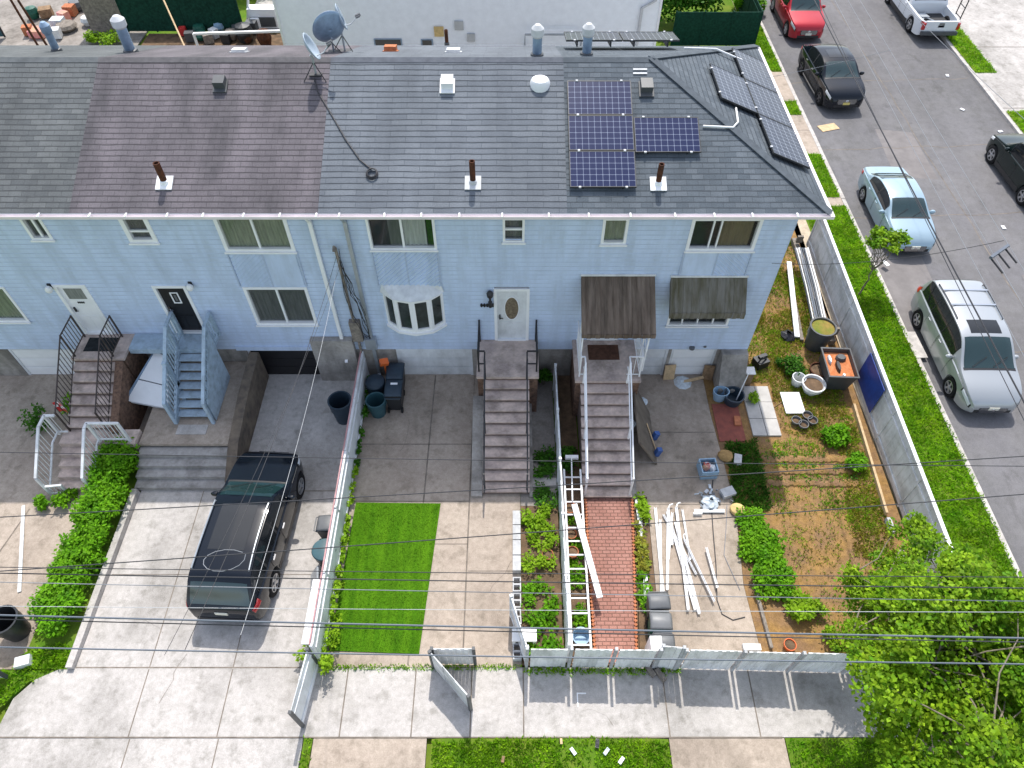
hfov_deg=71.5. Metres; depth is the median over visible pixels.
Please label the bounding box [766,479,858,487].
soil ridge
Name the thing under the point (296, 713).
gate
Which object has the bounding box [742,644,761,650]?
board
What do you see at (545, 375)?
garden shrub
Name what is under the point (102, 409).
front steps
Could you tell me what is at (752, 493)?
garden weeds
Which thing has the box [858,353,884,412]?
tarpaulin
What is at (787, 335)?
plastic bag
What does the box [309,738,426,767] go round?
driveway apron
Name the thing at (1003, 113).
kerb
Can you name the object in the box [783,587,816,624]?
garden shrub
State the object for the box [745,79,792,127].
solar panel
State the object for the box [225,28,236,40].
box
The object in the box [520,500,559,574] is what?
weed patch
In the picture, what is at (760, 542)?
garden shrub
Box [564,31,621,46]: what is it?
solar panel
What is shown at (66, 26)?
heap
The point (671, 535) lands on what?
gutter length
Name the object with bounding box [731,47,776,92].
solar panel
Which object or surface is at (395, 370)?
wheelie bin
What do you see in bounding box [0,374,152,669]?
neighbour driveway
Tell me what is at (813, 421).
flower pot
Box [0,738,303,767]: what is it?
driveway apron
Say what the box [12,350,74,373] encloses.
garage door
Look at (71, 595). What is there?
hedge bush
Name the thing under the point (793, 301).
plank
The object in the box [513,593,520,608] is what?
concrete block
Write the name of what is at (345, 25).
satellite dish
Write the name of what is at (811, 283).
pole
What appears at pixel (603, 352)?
door mat
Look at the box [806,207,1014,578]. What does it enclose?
grass verge
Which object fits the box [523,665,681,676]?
weeds
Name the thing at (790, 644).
flower pot
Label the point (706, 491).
scraps
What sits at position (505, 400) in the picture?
front steps
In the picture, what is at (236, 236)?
window
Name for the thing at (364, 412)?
ivy
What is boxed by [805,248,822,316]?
pole
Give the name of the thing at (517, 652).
concrete block
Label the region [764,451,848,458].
seedlings
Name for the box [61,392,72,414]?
weed
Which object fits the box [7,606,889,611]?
overhead wire
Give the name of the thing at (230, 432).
concrete platform
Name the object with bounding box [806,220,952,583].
side fence
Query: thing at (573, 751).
litter
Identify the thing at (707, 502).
plastic bag
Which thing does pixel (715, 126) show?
conduit
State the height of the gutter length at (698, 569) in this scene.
0.064 m
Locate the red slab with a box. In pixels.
[711,404,745,441]
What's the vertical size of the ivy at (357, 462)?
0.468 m
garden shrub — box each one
[538,368,552,384]
[735,506,766,531]
[736,522,791,567]
[748,390,759,403]
[748,551,798,603]
[774,352,807,375]
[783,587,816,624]
[808,598,829,616]
[819,423,851,449]
[821,624,845,652]
[843,637,852,652]
[844,451,869,472]
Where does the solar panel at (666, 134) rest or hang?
on the town house at (671, 258)
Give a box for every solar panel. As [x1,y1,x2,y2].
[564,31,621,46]
[567,80,632,114]
[568,115,634,150]
[569,150,636,188]
[618,31,679,46]
[633,116,700,153]
[709,63,757,113]
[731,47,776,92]
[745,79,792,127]
[758,114,809,168]
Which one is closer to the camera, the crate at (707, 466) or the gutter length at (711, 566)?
the gutter length at (711, 566)
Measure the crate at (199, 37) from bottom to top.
0.400 m
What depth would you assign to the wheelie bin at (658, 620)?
17.68 m
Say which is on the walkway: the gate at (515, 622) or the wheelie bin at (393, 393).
the gate at (515, 622)
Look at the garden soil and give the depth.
20.52 m
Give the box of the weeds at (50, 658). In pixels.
[12,642,70,672]
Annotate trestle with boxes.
[791,235,839,344]
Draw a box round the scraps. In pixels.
[694,484,732,508]
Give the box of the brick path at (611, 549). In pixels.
[586,498,635,662]
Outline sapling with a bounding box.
[858,225,912,294]
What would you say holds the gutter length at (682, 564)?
on the gutter length at (686, 579)
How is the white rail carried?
on the yard paving at (166, 39)
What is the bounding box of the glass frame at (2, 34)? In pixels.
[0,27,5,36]
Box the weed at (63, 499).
[47,487,77,508]
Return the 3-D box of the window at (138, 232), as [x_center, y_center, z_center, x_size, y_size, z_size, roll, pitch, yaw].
[-9.935,-4.139,18.901,0.830,0.986,0.210,0,51,0]
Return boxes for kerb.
[65,489,139,668]
[760,21,1022,576]
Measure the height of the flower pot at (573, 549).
0.272 m
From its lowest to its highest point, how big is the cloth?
0.441 m
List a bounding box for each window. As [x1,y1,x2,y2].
[0,286,30,323]
[19,220,54,241]
[118,220,159,244]
[213,220,296,253]
[242,287,318,326]
[365,220,438,251]
[374,39,401,44]
[380,285,446,335]
[421,39,432,44]
[502,220,525,244]
[599,220,629,246]
[665,313,729,327]
[684,220,763,252]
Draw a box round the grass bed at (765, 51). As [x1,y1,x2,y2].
[733,2,780,70]
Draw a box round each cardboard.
[663,364,675,379]
[702,365,714,379]
[817,123,839,131]
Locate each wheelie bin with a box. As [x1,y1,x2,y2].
[313,515,330,539]
[384,379,403,412]
[385,362,404,395]
[644,591,670,618]
[646,611,672,637]
[652,632,674,645]
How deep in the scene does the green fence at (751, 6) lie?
38.32 m
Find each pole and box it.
[795,248,811,319]
[796,248,813,317]
[798,247,815,317]
[800,247,817,316]
[802,248,819,316]
[804,248,821,316]
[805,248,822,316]
[807,247,825,317]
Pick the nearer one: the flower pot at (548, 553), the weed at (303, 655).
the weed at (303, 655)
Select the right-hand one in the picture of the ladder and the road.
the road
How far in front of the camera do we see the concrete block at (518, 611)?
18.52 m
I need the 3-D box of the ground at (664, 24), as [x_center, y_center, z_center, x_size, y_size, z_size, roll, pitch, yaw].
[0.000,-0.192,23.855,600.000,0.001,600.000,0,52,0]
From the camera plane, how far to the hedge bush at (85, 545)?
19.22 m
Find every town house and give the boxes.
[0,21,169,374]
[67,14,361,380]
[317,23,566,374]
[555,22,834,394]
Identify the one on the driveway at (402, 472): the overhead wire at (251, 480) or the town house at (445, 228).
the town house at (445, 228)
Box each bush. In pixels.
[25,560,92,638]
[46,510,110,581]
[69,469,131,530]
[84,433,139,489]
[660,0,704,22]
[685,0,724,11]
[732,0,767,9]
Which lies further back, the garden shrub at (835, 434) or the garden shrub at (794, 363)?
the garden shrub at (794, 363)
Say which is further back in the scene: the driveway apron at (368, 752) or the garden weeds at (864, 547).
the garden weeds at (864, 547)
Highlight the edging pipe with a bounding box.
[635,499,648,589]
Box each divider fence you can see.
[308,350,369,661]
[552,363,570,661]
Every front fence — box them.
[525,646,662,669]
[654,644,685,669]
[676,648,862,674]
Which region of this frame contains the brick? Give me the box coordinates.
[734,416,740,425]
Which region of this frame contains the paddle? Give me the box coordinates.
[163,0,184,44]
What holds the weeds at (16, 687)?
on the hedge bed at (21, 688)
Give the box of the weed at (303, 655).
[292,645,329,665]
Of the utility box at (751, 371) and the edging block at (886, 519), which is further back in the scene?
the utility box at (751, 371)
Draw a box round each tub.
[25,5,38,18]
[572,627,588,643]
[724,386,744,407]
[818,347,859,389]
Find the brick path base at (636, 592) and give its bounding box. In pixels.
[583,497,638,666]
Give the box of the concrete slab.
[903,332,927,357]
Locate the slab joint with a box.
[0,375,781,767]
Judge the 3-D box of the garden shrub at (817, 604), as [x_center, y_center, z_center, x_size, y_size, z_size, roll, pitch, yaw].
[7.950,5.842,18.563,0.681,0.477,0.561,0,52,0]
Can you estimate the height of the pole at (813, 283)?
0.413 m
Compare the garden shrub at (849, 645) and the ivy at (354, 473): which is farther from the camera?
the ivy at (354, 473)
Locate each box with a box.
[37,5,53,18]
[61,3,78,16]
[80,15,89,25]
[202,31,214,44]
[208,27,219,38]
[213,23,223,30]
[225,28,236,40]
[244,37,251,43]
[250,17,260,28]
[644,636,661,661]
[744,367,755,385]
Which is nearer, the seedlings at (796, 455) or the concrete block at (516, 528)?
the concrete block at (516, 528)
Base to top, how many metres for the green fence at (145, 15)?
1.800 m
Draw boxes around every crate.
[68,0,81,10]
[184,30,194,41]
[193,23,204,31]
[195,30,205,40]
[219,34,231,43]
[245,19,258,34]
[696,458,718,479]
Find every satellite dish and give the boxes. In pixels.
[303,33,332,81]
[312,11,344,52]
[335,3,360,51]
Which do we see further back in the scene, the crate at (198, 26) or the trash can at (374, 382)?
the crate at (198, 26)
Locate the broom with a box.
[565,455,577,500]
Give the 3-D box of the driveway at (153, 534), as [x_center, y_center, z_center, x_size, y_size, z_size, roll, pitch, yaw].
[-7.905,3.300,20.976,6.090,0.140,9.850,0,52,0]
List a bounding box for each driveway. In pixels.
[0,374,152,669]
[76,374,354,667]
[327,374,474,667]
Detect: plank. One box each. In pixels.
[572,504,602,597]
[683,376,703,382]
[786,261,799,337]
[796,303,803,340]
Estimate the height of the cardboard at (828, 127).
0.015 m
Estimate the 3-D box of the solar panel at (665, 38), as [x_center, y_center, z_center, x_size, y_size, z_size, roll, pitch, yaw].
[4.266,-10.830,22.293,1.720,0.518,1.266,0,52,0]
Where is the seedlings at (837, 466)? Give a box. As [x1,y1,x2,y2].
[783,463,849,469]
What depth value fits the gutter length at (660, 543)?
19.73 m
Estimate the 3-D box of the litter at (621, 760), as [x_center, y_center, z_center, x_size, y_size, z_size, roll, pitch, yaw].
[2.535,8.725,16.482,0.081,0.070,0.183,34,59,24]
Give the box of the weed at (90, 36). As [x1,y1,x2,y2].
[83,29,101,42]
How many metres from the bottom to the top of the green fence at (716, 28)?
1.800 m
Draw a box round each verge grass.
[298,734,311,767]
[734,1,781,70]
[784,99,801,114]
[807,151,839,196]
[947,26,997,72]
[1006,109,1023,130]
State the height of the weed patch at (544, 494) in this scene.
0.300 m
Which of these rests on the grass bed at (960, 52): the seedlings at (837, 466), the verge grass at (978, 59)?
the verge grass at (978, 59)
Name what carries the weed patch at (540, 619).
on the planting bed at (526, 546)
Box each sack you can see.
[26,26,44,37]
[48,16,65,26]
[51,26,62,38]
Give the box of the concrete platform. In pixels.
[134,352,268,490]
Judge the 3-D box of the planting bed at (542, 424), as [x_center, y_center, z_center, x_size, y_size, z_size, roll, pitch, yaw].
[0.790,1.519,22.399,1.080,0.130,5.290,0,52,0]
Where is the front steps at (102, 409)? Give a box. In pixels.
[34,315,148,495]
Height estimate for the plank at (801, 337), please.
0.150 m
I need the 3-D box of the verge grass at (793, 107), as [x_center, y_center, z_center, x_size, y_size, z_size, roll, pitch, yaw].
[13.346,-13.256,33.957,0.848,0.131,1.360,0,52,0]
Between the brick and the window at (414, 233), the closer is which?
the window at (414, 233)
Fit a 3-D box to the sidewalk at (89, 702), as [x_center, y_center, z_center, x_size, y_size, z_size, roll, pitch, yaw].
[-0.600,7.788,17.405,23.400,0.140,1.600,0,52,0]
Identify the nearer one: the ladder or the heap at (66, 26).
the ladder
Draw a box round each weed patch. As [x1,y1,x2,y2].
[519,575,563,655]
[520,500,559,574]
[532,479,558,509]
[533,444,556,478]
[561,445,578,474]
[565,513,587,627]
[631,520,651,573]
[633,491,652,524]
[633,570,652,614]
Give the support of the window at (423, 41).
in the building
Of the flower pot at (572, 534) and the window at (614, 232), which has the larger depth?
the flower pot at (572, 534)
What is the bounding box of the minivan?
[911,279,1021,412]
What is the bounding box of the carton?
[13,654,32,669]
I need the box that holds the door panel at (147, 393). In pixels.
[129,380,163,407]
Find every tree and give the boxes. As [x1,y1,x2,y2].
[833,509,961,646]
[844,542,1023,767]
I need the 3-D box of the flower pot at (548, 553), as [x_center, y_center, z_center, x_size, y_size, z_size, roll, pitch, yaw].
[0.980,4.734,19.605,0.318,0.220,0.318,0,52,0]
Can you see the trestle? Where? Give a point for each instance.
(795, 242)
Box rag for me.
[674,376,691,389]
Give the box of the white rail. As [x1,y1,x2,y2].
[192,29,279,44]
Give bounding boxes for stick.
[736,373,748,399]
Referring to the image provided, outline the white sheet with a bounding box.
[780,392,804,413]
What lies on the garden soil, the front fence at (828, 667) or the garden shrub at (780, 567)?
the garden shrub at (780, 567)
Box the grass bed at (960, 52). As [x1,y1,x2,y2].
[946,29,996,72]
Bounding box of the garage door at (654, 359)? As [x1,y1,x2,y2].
[641,350,665,373]
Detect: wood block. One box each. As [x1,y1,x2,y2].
[645,666,655,677]
[654,668,666,682]
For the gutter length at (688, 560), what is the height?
0.064 m
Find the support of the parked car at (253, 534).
on the driveway at (153, 534)
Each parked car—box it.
[186,451,304,620]
[770,0,825,37]
[798,44,865,107]
[858,166,936,251]
[985,134,1023,205]
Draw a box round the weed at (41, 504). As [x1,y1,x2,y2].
[32,493,48,511]
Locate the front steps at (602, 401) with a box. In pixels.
[570,321,643,499]
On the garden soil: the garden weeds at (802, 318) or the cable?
the garden weeds at (802, 318)
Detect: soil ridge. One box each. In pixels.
[761,455,848,463]
[764,467,853,475]
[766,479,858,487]
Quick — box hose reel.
[379,358,388,373]
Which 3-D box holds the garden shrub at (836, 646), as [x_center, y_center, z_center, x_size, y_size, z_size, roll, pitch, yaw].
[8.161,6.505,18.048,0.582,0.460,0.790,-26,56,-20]
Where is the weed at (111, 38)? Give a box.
[98,29,120,44]
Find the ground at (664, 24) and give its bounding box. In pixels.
[0,0,914,767]
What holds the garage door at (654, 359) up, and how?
in the town house at (671, 258)
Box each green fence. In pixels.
[115,0,241,31]
[670,11,763,45]
[738,0,763,35]
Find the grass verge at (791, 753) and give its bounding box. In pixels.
[784,738,1015,767]
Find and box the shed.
[78,0,120,31]
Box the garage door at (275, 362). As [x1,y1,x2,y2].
[251,351,319,373]
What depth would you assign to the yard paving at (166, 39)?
38.22 m
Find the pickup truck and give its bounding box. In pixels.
[885,0,960,35]
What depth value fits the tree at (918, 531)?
16.24 m
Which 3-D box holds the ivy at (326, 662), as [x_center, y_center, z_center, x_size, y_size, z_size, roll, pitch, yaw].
[-4.537,6.493,17.851,0.326,0.755,1.651,0,52,0]
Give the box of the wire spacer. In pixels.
[989,244,1017,273]
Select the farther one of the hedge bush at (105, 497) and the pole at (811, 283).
the pole at (811, 283)
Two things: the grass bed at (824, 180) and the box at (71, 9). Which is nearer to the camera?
the grass bed at (824, 180)
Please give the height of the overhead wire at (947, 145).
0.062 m
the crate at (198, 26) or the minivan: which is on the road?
the minivan
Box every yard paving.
[0,0,147,44]
[142,34,282,44]
[255,0,278,29]
[633,374,760,666]
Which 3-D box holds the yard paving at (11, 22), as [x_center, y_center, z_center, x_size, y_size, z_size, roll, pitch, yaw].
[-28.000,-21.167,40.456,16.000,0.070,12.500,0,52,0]
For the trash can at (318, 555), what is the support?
on the driveway at (153, 534)
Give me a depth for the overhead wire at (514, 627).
10.28 m
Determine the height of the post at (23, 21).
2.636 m
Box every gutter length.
[654,507,664,590]
[659,519,661,590]
[662,514,696,573]
[666,503,672,589]
[666,511,696,609]
[667,512,672,559]
[670,519,672,544]
[674,522,700,613]
[675,502,689,609]
[681,509,690,559]
[683,533,714,601]
[705,547,717,587]
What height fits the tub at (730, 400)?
0.400 m
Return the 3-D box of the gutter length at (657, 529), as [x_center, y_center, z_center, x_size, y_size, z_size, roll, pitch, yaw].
[4.087,4.595,19.769,0.080,0.064,2.608,2,52,2]
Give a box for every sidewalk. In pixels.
[0,668,957,738]
[946,0,1023,132]
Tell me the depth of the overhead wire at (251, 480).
13.03 m
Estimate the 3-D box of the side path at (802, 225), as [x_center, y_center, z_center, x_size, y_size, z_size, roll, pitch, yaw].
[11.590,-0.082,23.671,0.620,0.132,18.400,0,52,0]
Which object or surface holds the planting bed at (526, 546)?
on the ground at (664, 24)
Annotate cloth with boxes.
[52,402,67,412]
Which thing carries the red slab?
on the garden soil
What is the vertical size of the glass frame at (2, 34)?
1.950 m
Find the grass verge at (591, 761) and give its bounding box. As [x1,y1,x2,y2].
[429,738,671,767]
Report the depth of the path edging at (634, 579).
19.20 m
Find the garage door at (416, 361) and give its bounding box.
[399,350,470,373]
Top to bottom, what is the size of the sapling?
2.502 m
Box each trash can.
[0,605,30,641]
[311,538,335,566]
[327,391,351,424]
[365,374,384,393]
[365,392,386,418]
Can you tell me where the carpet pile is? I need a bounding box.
[336,503,439,651]
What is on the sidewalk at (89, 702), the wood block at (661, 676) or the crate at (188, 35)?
the wood block at (661, 676)
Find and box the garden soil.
[703,225,918,653]
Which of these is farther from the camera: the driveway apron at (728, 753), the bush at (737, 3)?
the bush at (737, 3)
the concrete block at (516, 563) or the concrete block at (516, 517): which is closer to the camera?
the concrete block at (516, 563)
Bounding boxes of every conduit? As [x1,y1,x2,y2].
[684,47,742,59]
[703,107,738,128]
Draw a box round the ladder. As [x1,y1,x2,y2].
[563,469,591,648]
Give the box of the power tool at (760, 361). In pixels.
[751,353,769,370]
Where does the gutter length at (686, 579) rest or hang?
on the yard paving at (671, 406)
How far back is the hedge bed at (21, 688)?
17.66 m
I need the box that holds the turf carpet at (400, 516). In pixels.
[329,502,440,653]
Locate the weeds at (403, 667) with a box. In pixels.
[328,662,521,671]
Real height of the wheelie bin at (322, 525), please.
0.818 m
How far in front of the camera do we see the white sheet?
22.93 m
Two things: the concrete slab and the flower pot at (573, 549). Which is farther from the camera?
the concrete slab
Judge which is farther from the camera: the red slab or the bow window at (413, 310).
the red slab
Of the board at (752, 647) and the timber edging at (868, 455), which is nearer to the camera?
the board at (752, 647)
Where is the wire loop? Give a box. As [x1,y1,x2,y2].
[203,549,245,571]
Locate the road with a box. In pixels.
[762,0,1023,576]
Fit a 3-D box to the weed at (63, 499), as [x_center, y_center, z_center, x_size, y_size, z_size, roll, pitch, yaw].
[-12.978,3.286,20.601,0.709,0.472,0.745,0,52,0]
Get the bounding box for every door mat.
[83,338,118,350]
[587,345,619,359]
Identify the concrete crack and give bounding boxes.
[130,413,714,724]
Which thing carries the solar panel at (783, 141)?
on the town house at (671, 258)
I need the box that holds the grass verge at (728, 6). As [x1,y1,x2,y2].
[713,0,781,71]
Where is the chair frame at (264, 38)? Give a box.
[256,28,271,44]
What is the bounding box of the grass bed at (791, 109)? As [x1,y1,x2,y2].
[785,101,801,114]
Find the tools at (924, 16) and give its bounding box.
[918,12,933,20]
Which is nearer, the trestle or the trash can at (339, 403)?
the trash can at (339, 403)
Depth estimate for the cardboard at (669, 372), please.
23.38 m
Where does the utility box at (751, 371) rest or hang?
on the garden soil
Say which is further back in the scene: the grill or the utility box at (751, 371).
the grill
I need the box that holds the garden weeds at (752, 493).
[724,436,773,510]
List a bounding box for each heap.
[55,20,76,32]
[56,10,71,19]
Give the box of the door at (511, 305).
[497,291,526,337]
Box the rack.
[951,0,969,36]
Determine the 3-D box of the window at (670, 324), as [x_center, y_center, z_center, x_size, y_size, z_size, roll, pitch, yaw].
[5.662,-2.307,21.187,1.932,1.669,0.190,0,51,0]
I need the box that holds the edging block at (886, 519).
[884,517,895,533]
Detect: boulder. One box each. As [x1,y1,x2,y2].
[718,450,732,461]
[730,503,745,515]
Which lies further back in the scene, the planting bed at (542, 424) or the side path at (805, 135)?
the side path at (805, 135)
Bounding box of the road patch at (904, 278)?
[873,129,1023,332]
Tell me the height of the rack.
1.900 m
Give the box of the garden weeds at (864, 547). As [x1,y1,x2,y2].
[838,423,895,557]
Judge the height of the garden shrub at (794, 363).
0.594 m
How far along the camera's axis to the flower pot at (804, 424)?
22.34 m
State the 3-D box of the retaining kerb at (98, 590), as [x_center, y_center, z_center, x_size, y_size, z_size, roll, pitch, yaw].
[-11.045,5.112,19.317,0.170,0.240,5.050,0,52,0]
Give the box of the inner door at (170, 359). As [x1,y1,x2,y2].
[131,359,171,408]
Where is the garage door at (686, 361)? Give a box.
[670,350,713,373]
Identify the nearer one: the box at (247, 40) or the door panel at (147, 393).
the door panel at (147, 393)
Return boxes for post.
[10,0,38,44]
[17,0,47,44]
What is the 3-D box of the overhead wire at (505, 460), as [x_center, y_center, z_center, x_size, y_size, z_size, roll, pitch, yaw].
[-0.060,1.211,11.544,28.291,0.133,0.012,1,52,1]
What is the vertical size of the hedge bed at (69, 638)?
0.152 m
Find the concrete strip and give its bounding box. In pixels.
[533,478,556,487]
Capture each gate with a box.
[0,671,8,678]
[287,647,318,727]
[427,649,472,711]
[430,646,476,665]
[509,594,528,664]
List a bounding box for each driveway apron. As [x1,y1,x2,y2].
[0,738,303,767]
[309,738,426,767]
[668,738,790,767]
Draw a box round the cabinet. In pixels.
[246,4,278,27]
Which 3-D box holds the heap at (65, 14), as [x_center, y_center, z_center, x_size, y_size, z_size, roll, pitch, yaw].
[-24.874,-20.432,39.476,0.480,0.450,0.420,20,54,15]
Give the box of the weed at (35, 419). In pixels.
[17,402,50,436]
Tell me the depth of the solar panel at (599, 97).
18.90 m
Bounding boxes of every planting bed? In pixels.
[520,380,557,505]
[521,506,563,666]
[557,375,589,666]
[636,497,655,665]
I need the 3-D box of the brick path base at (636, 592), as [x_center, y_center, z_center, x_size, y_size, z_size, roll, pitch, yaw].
[2.830,5.237,19.435,1.580,0.140,4.800,0,52,0]
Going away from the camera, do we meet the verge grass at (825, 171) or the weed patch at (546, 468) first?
the weed patch at (546, 468)
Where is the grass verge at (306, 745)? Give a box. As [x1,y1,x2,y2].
[299,738,312,767]
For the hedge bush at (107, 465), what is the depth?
20.70 m
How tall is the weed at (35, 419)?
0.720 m
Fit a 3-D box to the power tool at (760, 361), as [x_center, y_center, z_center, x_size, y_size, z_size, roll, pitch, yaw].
[8.357,-0.806,23.810,0.455,0.516,0.380,-18,54,-14]
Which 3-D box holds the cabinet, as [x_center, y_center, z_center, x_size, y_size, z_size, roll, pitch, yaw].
[-13.550,-20.064,38.831,1.500,1.000,0.650,0,52,0]
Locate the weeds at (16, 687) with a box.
[0,668,48,704]
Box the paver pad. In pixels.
[744,386,781,435]
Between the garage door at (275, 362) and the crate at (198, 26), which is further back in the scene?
the crate at (198, 26)
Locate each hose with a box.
[711,480,744,619]
[724,509,739,589]
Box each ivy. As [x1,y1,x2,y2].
[318,613,342,675]
[329,564,344,621]
[339,513,350,563]
[347,465,358,506]
[354,426,364,466]
[361,375,369,418]
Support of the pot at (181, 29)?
on the yard paving at (166, 39)
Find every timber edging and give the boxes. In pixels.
[753,583,773,648]
[851,404,887,514]
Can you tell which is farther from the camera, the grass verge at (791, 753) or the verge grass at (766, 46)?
the verge grass at (766, 46)
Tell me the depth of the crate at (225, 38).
37.77 m
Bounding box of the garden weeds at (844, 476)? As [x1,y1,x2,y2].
[758,438,878,515]
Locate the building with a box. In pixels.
[272,0,662,45]
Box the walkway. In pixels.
[463,375,521,667]
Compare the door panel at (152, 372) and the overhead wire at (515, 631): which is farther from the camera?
the door panel at (152, 372)
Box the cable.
[313,78,377,179]
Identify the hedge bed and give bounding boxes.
[0,670,55,713]
[23,468,137,669]
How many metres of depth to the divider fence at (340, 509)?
19.50 m
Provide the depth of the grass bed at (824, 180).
30.40 m
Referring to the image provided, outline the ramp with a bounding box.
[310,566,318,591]
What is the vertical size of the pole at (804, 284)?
0.246 m
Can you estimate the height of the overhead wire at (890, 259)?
1.512 m
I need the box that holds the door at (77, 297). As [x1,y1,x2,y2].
[58,287,109,330]
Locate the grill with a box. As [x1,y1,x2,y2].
[234,22,252,42]
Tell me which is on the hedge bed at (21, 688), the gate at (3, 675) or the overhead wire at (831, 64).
the gate at (3, 675)
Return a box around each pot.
[21,24,31,35]
[178,26,186,35]
[542,549,552,559]
[564,503,573,513]
[566,546,578,558]
[568,530,576,539]
[783,638,796,650]
[791,416,801,425]
[798,420,808,428]
[801,374,825,395]
[802,411,812,419]
[807,416,817,425]
[809,362,823,377]
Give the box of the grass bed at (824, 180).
[810,154,839,196]
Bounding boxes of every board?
[17,505,25,592]
[176,425,207,434]
[633,391,662,464]
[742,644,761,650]
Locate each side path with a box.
[771,72,843,206]
[794,220,911,542]
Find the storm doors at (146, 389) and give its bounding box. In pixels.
[129,354,172,408]
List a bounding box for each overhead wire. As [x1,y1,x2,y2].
[0,452,1023,466]
[0,456,1023,517]
[0,494,1023,571]
[0,567,1023,577]
[0,573,1023,588]
[0,582,1023,601]
[0,614,1023,638]
[0,619,1023,642]
[0,646,1023,664]
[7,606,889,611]
[165,264,340,653]
[185,256,336,648]
[241,261,338,632]
[767,50,889,77]
[772,240,1003,264]
[814,0,1023,402]
[819,1,1023,419]
[835,1,1023,355]
[849,2,1023,306]
[861,2,1023,269]
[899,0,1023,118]
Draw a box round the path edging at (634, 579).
[583,498,637,649]
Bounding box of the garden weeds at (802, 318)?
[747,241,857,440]
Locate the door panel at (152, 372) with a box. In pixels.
[139,354,162,383]
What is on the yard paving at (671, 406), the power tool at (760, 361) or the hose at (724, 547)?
the hose at (724, 547)
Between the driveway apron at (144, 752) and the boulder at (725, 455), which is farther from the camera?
the boulder at (725, 455)
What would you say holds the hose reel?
on the driveway at (402, 472)
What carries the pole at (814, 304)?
on the trestle
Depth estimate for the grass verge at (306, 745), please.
16.66 m
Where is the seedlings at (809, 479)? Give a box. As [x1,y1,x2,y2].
[776,475,858,482]
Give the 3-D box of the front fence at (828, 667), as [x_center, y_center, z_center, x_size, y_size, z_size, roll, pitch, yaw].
[7.560,6.758,17.222,6.952,1.430,0.085,1,52,1]
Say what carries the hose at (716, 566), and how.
on the yard paving at (671, 406)
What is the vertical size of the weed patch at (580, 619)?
0.258 m
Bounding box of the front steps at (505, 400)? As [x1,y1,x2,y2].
[471,320,538,497]
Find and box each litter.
[570,747,576,755]
[595,738,599,747]
[618,756,624,764]
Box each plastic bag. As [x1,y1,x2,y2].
[701,495,718,509]
[781,329,794,340]
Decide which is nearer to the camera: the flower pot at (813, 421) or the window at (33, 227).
the window at (33, 227)
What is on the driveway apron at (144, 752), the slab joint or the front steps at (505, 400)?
the slab joint
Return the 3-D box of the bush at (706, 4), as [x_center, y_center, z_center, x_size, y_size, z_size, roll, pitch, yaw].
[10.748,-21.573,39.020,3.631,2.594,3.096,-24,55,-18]
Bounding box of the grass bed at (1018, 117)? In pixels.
[1007,111,1023,133]
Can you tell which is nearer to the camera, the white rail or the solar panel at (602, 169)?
the solar panel at (602, 169)
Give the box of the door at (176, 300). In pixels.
[157,288,201,329]
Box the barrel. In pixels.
[804,317,836,352]
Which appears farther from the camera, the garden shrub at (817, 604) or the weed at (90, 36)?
the weed at (90, 36)
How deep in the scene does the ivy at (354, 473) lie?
20.78 m
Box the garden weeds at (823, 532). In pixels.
[770,484,878,596]
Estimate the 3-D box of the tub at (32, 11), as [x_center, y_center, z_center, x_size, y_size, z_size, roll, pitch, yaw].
[-26.744,-20.727,39.614,0.700,0.600,0.666,0,52,0]
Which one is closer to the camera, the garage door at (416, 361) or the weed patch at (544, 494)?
the weed patch at (544, 494)
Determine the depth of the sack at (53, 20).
38.91 m
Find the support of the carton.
on the neighbour driveway at (20, 486)
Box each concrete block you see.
[513,511,519,524]
[513,525,520,539]
[513,540,520,554]
[513,555,520,572]
[513,577,520,591]
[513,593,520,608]
[513,643,521,660]
[516,609,521,626]
[719,485,736,499]
[733,453,741,465]
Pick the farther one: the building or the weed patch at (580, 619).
the building
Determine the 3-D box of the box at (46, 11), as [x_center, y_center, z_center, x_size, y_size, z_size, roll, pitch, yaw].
[-26.072,-20.812,39.779,0.640,0.450,0.560,-15,53,-12]
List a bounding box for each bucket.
[713,386,729,401]
[791,372,805,387]
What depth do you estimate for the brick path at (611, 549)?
19.49 m
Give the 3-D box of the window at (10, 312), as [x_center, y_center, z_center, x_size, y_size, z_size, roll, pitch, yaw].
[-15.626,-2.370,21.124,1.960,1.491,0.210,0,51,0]
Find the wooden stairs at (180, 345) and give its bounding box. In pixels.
[128,311,229,423]
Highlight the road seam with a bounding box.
[791,0,1023,354]

